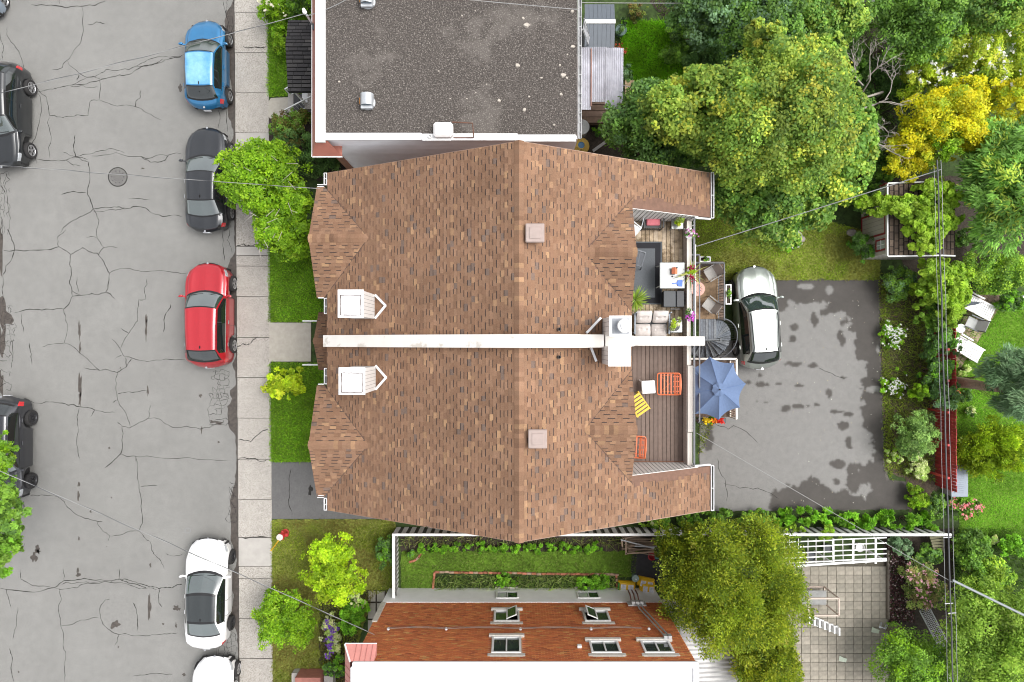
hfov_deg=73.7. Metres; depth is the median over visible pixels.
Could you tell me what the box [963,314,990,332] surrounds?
patio chair
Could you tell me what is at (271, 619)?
bush
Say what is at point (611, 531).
picket fence
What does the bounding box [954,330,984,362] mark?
sun lounger
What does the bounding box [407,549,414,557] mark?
garden plant
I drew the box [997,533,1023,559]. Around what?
bush
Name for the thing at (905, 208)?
vine
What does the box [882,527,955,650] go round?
bed soil
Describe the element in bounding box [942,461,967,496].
storage chest
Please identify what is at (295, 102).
entry steps
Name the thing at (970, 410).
hosta
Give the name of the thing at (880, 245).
window
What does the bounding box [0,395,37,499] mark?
crossover car
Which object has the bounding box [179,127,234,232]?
sedan car
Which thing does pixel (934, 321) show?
perennial
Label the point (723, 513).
hedge plant
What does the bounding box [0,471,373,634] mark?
service wire
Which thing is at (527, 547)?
garden plant
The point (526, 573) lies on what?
bed edging
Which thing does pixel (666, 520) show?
hedge plant
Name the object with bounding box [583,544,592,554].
garden plant
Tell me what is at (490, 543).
weeds
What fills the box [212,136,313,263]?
street tree
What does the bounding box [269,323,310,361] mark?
front walk
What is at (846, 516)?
hosta
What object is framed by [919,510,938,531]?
hosta
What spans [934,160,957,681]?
utility lines
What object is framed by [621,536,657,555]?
wood pile
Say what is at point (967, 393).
bush
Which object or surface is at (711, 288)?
rug
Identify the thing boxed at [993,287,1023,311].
bush
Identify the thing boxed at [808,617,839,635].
step ladder
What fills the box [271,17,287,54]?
bush
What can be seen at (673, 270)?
birdhouse
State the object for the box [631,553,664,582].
tarp
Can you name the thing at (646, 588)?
soil bag
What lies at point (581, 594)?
basement window
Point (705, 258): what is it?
planter box
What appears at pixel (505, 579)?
bush
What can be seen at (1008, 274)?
hedge
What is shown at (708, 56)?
bush
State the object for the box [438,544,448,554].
garden plant
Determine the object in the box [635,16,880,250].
maple tree
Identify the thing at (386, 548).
bush
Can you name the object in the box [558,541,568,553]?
garden plant
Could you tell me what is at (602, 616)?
window
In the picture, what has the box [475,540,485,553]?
garden plant
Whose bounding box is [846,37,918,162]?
dead tree
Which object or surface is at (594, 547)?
garden plant
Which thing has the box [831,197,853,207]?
bush
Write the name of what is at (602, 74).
canopy
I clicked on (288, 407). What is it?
lawn
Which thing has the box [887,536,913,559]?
bush
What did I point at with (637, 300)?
spiky plant
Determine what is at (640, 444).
slatted chair
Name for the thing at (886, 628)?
garden pots
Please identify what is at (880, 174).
bush
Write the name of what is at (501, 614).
window
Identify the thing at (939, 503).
bush
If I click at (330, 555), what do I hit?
tree
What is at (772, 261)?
lawn
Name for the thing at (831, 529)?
vine
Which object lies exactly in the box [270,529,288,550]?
fire hydrant
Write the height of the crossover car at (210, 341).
1.678 m
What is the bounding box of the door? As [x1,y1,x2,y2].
[861,215,885,237]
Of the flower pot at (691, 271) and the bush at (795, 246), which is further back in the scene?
the bush at (795, 246)
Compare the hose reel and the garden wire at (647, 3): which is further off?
the hose reel
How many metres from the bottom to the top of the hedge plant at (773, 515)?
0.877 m
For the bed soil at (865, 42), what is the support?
on the yard at (847, 216)
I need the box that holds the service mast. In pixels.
[302,8,313,30]
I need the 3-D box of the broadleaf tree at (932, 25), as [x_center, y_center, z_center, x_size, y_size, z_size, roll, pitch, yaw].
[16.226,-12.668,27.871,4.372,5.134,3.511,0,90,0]
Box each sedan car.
[0,0,9,17]
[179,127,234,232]
[179,537,235,650]
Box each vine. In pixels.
[638,521,653,526]
[779,521,810,537]
[818,524,841,541]
[854,176,975,328]
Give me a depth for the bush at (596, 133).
30.11 m
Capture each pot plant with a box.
[669,317,681,330]
[674,217,684,226]
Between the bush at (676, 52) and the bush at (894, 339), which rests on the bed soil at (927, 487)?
the bush at (894, 339)
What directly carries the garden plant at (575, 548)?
on the bed soil at (616, 546)
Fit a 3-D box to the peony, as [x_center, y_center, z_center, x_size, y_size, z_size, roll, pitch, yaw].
[19.843,7.252,29.931,1.561,1.028,1.273,0,90,0]
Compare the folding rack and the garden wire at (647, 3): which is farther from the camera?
the garden wire at (647, 3)
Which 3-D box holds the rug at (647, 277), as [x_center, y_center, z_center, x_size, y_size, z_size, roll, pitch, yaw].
[4.802,-2.556,25.652,1.663,0.020,2.366,0,90,0]
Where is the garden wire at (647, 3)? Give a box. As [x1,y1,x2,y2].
[582,1,866,3]
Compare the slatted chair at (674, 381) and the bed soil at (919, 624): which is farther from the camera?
the bed soil at (919, 624)
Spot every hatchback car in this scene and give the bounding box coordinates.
[178,20,233,111]
[192,654,240,681]
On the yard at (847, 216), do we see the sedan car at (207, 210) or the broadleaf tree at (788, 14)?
the broadleaf tree at (788, 14)
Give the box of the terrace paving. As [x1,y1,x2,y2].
[932,286,999,368]
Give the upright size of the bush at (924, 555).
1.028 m
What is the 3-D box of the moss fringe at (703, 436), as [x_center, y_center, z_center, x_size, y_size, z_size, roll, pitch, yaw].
[8.448,4.228,30.268,0.829,0.183,1.636,19,90,0]
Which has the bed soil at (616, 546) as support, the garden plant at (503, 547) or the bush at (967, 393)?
the garden plant at (503, 547)
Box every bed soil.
[269,118,346,181]
[318,589,367,681]
[400,536,663,552]
[584,86,638,157]
[650,0,896,175]
[876,175,1023,276]
[879,276,943,511]
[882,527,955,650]
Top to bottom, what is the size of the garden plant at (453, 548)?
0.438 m
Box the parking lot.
[700,280,907,510]
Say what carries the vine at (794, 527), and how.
on the yard at (847, 216)
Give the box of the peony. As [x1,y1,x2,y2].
[946,493,985,520]
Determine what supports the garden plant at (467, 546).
on the bed soil at (616, 546)
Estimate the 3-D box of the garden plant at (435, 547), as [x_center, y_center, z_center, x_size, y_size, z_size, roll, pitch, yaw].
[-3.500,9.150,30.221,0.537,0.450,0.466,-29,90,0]
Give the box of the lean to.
[661,599,739,681]
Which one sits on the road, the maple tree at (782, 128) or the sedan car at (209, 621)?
the sedan car at (209, 621)
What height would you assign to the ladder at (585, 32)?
6.610 m
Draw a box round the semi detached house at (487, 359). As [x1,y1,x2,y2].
[302,140,713,542]
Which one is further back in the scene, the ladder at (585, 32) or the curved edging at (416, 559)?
the curved edging at (416, 559)
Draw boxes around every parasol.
[695,357,745,419]
[966,301,983,305]
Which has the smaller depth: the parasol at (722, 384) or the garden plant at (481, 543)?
the parasol at (722, 384)
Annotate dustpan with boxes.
[672,280,681,285]
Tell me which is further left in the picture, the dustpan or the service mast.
the service mast
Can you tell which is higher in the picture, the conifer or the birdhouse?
the birdhouse
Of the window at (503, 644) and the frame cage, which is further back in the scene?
the frame cage
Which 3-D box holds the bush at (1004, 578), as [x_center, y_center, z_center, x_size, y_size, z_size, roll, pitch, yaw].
[20.186,10.028,29.343,2.393,2.197,1.943,0,90,0]
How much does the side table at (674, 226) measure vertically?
0.515 m
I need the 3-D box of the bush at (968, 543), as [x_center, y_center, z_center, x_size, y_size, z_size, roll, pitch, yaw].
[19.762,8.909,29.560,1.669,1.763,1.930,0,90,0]
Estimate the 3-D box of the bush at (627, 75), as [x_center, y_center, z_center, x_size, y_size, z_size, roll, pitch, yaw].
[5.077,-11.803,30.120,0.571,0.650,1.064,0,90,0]
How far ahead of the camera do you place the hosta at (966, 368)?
30.07 m
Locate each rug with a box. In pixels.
[633,242,661,303]
[696,269,717,318]
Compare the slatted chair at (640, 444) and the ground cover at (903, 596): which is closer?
the slatted chair at (640, 444)
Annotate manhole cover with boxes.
[108,167,127,186]
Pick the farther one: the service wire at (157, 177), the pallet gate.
the pallet gate
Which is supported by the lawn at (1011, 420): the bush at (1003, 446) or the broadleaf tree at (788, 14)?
the bush at (1003, 446)
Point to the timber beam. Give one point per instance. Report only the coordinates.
(887, 586)
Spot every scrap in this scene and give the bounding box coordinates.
[839,656,846,661]
[871,627,879,633]
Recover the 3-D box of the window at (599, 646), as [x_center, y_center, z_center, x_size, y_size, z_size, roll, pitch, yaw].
[3.340,10.990,24.513,1.320,1.325,0.140,0,90,0]
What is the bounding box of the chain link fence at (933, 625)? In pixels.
[919,608,953,678]
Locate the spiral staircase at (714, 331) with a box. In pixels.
[691,318,737,357]
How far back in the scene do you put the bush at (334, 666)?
29.84 m
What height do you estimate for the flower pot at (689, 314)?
0.517 m
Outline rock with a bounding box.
[846,229,855,235]
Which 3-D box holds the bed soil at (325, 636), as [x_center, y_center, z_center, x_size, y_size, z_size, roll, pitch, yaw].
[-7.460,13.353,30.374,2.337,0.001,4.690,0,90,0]
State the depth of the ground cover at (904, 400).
30.30 m
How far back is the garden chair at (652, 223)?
25.18 m
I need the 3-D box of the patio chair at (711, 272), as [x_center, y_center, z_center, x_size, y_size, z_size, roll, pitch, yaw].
[8.515,-2.908,28.942,0.670,0.884,0.580,-32,90,0]
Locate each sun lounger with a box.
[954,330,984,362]
[965,292,995,320]
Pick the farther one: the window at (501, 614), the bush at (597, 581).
the bush at (597, 581)
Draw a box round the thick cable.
[952,579,1023,615]
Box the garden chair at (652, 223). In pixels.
[640,218,663,230]
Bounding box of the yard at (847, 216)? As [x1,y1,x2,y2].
[269,0,1023,681]
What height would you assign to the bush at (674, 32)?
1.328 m
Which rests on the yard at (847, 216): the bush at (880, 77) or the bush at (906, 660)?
the bush at (906, 660)
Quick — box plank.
[592,138,610,151]
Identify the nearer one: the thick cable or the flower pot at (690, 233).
the thick cable
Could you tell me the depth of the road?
30.48 m
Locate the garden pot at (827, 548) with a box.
[822,543,831,552]
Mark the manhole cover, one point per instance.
(115, 179)
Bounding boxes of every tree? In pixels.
[0,430,31,578]
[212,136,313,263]
[298,531,368,606]
[597,76,702,168]
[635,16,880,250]
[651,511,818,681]
[664,0,745,52]
[718,0,813,68]
[789,0,877,42]
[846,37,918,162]
[864,0,970,71]
[881,74,1023,183]
[932,573,1023,681]
[953,114,1023,257]
[957,0,1023,34]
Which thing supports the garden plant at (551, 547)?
on the bed soil at (616, 546)
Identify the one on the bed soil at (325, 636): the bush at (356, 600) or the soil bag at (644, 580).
the bush at (356, 600)
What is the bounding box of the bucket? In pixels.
[632,573,638,581]
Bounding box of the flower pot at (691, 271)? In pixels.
[675,258,704,287]
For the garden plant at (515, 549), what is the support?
on the bed soil at (616, 546)
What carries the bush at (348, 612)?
on the bed soil at (325, 636)
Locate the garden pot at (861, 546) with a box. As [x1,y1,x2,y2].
[854,542,864,551]
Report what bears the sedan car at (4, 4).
on the road
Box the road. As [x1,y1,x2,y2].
[0,0,239,681]
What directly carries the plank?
on the bed soil at (592, 139)
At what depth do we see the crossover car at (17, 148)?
29.44 m
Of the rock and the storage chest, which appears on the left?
the rock
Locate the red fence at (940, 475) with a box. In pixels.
[927,312,956,491]
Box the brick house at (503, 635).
[344,588,698,681]
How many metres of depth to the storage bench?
25.15 m
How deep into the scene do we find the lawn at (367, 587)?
30.38 m
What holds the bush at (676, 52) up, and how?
on the lawn at (631, 27)
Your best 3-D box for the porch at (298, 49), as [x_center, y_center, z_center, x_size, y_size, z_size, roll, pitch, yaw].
[-7.975,-11.492,28.847,2.150,3.167,2.937,0,90,0]
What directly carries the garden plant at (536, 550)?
on the bed soil at (616, 546)
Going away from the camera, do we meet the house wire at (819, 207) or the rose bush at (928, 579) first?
the house wire at (819, 207)
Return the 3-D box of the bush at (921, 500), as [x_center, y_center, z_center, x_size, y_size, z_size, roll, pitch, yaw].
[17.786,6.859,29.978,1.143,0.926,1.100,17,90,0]
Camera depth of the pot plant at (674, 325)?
24.75 m
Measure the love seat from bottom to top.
0.902 m
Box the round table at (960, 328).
[956,324,965,332]
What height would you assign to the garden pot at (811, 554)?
0.300 m
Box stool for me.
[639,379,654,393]
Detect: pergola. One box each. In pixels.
[786,537,886,566]
[861,181,955,259]
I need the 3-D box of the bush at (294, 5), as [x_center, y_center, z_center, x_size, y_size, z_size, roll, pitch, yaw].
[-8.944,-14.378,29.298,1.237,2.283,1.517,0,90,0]
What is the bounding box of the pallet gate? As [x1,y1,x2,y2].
[929,536,944,552]
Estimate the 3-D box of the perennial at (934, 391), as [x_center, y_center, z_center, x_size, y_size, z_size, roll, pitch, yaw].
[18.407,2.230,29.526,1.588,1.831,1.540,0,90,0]
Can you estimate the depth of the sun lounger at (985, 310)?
30.00 m
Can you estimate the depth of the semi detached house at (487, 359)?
22.48 m
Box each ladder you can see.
[582,18,589,44]
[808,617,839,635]
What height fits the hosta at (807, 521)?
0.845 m
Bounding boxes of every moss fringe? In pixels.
[697,423,712,453]
[878,280,893,479]
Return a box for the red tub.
[648,553,658,559]
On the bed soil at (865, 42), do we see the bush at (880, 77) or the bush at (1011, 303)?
the bush at (880, 77)
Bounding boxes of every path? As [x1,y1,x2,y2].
[268,97,290,117]
[368,590,387,630]
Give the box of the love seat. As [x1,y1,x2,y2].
[632,311,671,335]
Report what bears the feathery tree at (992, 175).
on the bed soil at (961, 209)
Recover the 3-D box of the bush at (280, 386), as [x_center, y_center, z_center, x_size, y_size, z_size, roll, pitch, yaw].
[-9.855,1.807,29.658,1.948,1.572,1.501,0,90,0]
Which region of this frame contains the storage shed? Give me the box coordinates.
[582,4,615,47]
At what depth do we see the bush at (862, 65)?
28.39 m
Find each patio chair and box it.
[698,295,722,314]
[701,264,725,282]
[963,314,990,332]
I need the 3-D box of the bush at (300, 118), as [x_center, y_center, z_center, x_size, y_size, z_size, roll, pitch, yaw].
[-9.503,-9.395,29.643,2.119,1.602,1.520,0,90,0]
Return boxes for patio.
[789,560,889,681]
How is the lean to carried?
on the yard at (847, 216)
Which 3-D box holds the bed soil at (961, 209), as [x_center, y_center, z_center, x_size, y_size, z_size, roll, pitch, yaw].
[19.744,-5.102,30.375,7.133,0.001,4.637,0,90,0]
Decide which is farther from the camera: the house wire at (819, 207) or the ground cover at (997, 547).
the ground cover at (997, 547)
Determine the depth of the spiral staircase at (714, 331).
28.29 m
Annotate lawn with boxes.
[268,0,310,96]
[268,236,323,322]
[271,362,326,461]
[271,519,395,681]
[400,550,637,587]
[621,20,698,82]
[695,207,880,280]
[955,291,1023,537]
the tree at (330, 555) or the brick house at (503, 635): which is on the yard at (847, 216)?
the brick house at (503, 635)
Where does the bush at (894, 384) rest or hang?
on the bed soil at (927, 487)
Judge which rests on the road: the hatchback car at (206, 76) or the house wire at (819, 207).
the hatchback car at (206, 76)
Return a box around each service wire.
[0,165,319,188]
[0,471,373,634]
[1,14,302,92]
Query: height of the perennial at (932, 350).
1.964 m
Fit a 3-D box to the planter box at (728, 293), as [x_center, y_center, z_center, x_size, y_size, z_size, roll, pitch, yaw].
[9.035,-1.947,28.493,0.271,0.394,0.840,0,90,0]
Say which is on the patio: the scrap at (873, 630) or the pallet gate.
the scrap at (873, 630)
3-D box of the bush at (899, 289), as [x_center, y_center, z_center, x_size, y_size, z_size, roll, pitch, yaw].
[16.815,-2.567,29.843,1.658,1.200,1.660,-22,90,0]
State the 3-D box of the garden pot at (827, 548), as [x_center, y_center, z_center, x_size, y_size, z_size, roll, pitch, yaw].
[13.936,9.146,30.230,0.400,0.300,0.400,0,90,0]
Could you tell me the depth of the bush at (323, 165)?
29.02 m
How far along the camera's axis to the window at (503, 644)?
24.69 m
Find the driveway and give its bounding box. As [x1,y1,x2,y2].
[271,462,375,518]
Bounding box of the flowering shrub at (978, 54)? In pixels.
[894,19,1023,113]
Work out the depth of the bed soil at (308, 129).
30.38 m
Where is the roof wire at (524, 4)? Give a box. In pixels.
[473,0,578,9]
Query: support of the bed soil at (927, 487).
on the yard at (847, 216)
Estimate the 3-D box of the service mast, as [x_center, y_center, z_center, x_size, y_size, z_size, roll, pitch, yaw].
[-7.017,-11.194,23.864,0.239,0.848,0.625,-30,90,0]
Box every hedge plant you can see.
[647,517,670,529]
[676,511,704,526]
[705,507,733,525]
[736,510,757,523]
[754,508,776,526]
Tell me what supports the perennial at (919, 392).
on the bed soil at (927, 487)
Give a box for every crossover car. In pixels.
[0,61,37,167]
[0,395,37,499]
[178,262,236,368]
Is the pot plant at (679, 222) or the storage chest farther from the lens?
the storage chest
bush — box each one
[250,585,317,653]
[256,0,301,24]
[260,366,305,399]
[269,126,309,155]
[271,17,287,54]
[286,0,310,19]
[289,132,340,178]
[322,654,344,677]
[338,598,370,636]
[348,591,365,607]
[375,534,391,570]
[494,572,518,587]
[576,574,609,590]
[592,125,607,136]
[623,63,632,81]
[627,0,648,24]
[658,39,688,63]
[665,19,692,46]
[680,38,728,69]
[768,229,802,252]
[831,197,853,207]
[836,35,872,80]
[845,231,875,263]
[848,177,881,217]
[850,91,886,174]
[851,55,895,100]
[864,621,962,681]
[874,154,910,182]
[878,319,907,349]
[878,367,908,398]
[880,265,917,302]
[884,64,911,107]
[884,447,903,463]
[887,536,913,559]
[890,408,941,460]
[897,556,948,610]
[903,482,931,509]
[904,449,929,480]
[909,542,943,566]
[925,491,948,520]
[950,526,993,572]
[953,414,1023,483]
[955,228,983,251]
[956,554,1017,597]
[959,389,972,402]
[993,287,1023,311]
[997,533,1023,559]
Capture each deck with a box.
[582,80,633,124]
[691,358,737,419]
[692,254,724,421]
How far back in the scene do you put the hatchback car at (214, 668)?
29.63 m
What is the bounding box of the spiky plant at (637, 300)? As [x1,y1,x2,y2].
[632,285,649,311]
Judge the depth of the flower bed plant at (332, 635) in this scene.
29.61 m
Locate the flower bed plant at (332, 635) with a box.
[319,611,341,658]
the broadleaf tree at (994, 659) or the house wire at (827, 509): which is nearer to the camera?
the house wire at (827, 509)
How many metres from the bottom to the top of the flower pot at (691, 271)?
0.515 m
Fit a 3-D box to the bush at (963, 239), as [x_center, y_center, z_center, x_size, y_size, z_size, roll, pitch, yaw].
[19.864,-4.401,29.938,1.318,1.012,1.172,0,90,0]
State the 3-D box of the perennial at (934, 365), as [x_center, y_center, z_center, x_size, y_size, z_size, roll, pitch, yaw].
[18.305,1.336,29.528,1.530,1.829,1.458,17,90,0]
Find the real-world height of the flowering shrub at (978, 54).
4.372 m
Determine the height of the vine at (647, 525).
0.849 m
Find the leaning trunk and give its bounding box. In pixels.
[948,377,1002,391]
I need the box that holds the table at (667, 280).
[656,262,684,288]
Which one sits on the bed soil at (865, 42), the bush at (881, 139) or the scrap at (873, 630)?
the bush at (881, 139)
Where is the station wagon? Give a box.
[728,265,783,369]
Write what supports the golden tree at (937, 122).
on the yard at (847, 216)
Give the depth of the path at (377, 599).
30.36 m
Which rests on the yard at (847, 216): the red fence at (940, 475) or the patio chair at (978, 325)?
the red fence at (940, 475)
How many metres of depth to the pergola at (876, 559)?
28.70 m
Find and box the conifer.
[964,342,1023,423]
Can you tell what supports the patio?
on the yard at (847, 216)
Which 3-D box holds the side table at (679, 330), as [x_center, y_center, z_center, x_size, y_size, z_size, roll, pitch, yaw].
[6.055,-0.541,25.404,0.440,0.515,0.460,0,90,0]
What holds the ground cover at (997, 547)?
on the yard at (847, 216)
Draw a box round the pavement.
[234,0,272,681]
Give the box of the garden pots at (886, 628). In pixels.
[879,622,901,634]
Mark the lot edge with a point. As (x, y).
(880, 368)
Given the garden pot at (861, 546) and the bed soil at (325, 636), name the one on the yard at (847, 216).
the garden pot at (861, 546)
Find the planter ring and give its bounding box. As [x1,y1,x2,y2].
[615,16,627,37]
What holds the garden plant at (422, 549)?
on the bed soil at (616, 546)
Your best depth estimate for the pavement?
30.36 m
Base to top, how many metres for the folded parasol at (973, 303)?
0.256 m
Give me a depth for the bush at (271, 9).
28.92 m
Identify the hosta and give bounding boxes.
[772,506,796,526]
[795,505,818,527]
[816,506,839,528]
[838,511,861,529]
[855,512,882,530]
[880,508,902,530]
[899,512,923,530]
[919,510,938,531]
[958,364,971,376]
[964,405,976,416]
[984,534,998,544]
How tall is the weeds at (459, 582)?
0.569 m
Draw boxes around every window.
[487,633,524,656]
[490,605,522,624]
[496,591,518,598]
[577,591,599,598]
[579,605,614,624]
[585,637,625,656]
[636,637,679,656]
[875,183,886,195]
[875,238,885,251]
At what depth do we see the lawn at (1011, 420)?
30.38 m
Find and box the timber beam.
[886,549,889,618]
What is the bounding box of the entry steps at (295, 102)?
[284,87,310,114]
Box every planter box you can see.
[698,256,710,261]
[725,284,731,304]
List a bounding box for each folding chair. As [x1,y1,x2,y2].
[634,391,650,416]
[636,249,645,269]
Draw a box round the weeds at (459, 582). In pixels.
[434,570,624,590]
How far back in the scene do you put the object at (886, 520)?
29.85 m
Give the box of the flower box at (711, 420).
[696,416,725,424]
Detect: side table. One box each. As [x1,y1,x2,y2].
[668,320,681,332]
[669,219,682,230]
[692,282,704,295]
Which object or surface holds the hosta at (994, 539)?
on the yard at (847, 216)
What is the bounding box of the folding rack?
[634,218,643,235]
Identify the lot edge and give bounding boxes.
[699,278,909,511]
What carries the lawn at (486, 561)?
on the yard at (847, 216)
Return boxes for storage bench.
[661,291,683,306]
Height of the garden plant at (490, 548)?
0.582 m
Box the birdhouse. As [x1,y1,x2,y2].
[671,267,677,273]
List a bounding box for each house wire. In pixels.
[697,169,940,246]
[697,433,952,582]
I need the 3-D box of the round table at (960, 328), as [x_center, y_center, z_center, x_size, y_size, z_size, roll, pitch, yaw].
[19.666,-0.549,30.145,0.422,0.473,0.420,0,90,0]
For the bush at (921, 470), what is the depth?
29.79 m
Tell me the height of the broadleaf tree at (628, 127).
5.302 m
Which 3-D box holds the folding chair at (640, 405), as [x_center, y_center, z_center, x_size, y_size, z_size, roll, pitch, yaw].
[4.644,2.342,25.381,0.600,0.562,0.804,-36,90,0]
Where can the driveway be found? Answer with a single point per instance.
(294, 496)
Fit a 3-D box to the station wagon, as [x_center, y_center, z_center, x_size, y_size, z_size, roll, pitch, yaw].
[10.620,-1.015,29.522,2.201,1.716,4.526,-4,90,0]
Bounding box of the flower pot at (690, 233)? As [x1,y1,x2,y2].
[684,225,698,238]
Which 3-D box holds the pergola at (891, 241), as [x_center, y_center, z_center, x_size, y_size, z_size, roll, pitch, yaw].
[16.786,-5.013,29.065,2.718,2.629,3.106,0,90,0]
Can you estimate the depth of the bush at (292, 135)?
28.90 m
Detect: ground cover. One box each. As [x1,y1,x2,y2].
[655,0,901,177]
[881,282,936,483]
[887,544,915,623]
[951,526,1023,681]
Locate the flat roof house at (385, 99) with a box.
[311,0,581,168]
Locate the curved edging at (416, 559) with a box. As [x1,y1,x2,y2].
[409,548,420,562]
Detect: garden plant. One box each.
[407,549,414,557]
[417,542,425,553]
[426,543,438,552]
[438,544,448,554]
[448,542,460,552]
[462,543,473,551]
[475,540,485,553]
[485,545,499,552]
[496,543,508,553]
[510,544,521,553]
[523,543,532,551]
[532,543,542,554]
[545,542,556,552]
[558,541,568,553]
[566,544,581,554]
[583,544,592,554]
[591,541,602,551]
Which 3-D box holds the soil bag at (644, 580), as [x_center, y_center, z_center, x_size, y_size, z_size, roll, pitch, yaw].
[5.922,10.681,30.180,0.740,0.360,0.400,11,90,0]
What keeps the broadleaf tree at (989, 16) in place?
on the yard at (847, 216)
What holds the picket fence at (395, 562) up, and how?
on the yard at (847, 216)
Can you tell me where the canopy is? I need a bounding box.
[582,47,622,109]
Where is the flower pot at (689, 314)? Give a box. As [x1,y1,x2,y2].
[685,308,695,321]
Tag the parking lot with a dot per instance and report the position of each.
(817, 446)
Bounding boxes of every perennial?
[904,383,929,401]
[913,302,948,332]
[915,356,958,388]
[918,327,962,359]
[925,378,962,410]
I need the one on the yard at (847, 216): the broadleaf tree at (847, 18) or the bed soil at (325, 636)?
the broadleaf tree at (847, 18)
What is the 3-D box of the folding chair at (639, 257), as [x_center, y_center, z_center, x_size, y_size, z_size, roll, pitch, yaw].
[4.544,-3.087,25.378,0.786,0.572,0.691,14,90,0]
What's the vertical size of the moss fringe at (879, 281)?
0.164 m
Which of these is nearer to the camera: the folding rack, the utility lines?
the utility lines
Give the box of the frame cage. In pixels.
[798,586,839,615]
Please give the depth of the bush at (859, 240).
29.32 m
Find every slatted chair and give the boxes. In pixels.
[634,436,646,458]
[657,373,681,394]
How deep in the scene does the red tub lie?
30.18 m
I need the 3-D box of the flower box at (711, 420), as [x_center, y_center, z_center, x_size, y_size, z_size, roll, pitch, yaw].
[8.417,3.317,28.693,1.200,0.534,0.438,0,90,0]
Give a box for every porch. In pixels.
[285,20,310,109]
[292,668,335,681]
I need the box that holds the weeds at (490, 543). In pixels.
[400,536,630,552]
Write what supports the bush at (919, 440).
on the bed soil at (927, 487)
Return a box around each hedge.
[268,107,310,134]
[961,247,1023,295]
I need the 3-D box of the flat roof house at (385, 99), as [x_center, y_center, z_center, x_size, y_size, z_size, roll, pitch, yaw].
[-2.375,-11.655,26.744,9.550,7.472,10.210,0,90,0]
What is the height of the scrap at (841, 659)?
0.030 m
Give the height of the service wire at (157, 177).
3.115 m
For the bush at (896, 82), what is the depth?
29.03 m
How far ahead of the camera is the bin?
29.65 m
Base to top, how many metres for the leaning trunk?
3.122 m
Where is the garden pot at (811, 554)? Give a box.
[806,551,816,560]
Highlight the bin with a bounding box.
[582,119,588,137]
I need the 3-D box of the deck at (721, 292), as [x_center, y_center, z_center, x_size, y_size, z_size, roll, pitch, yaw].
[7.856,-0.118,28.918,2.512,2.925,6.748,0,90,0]
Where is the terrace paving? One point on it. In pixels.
(991, 299)
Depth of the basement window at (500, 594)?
29.42 m
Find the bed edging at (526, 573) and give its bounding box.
[432,570,618,588]
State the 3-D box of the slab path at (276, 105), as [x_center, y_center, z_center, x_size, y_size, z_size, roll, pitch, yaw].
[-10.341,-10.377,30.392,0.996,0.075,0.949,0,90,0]
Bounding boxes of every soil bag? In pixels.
[617,580,634,589]
[636,575,654,585]
[639,582,654,591]
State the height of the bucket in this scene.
0.425 m
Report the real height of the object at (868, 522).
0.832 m
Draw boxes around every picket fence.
[392,527,951,535]
[392,536,398,597]
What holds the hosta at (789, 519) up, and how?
on the yard at (847, 216)
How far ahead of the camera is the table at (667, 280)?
24.94 m
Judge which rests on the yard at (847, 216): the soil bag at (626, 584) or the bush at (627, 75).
the soil bag at (626, 584)
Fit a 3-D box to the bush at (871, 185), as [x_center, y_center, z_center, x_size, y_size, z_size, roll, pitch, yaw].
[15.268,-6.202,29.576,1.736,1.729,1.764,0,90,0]
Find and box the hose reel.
[574,138,588,151]

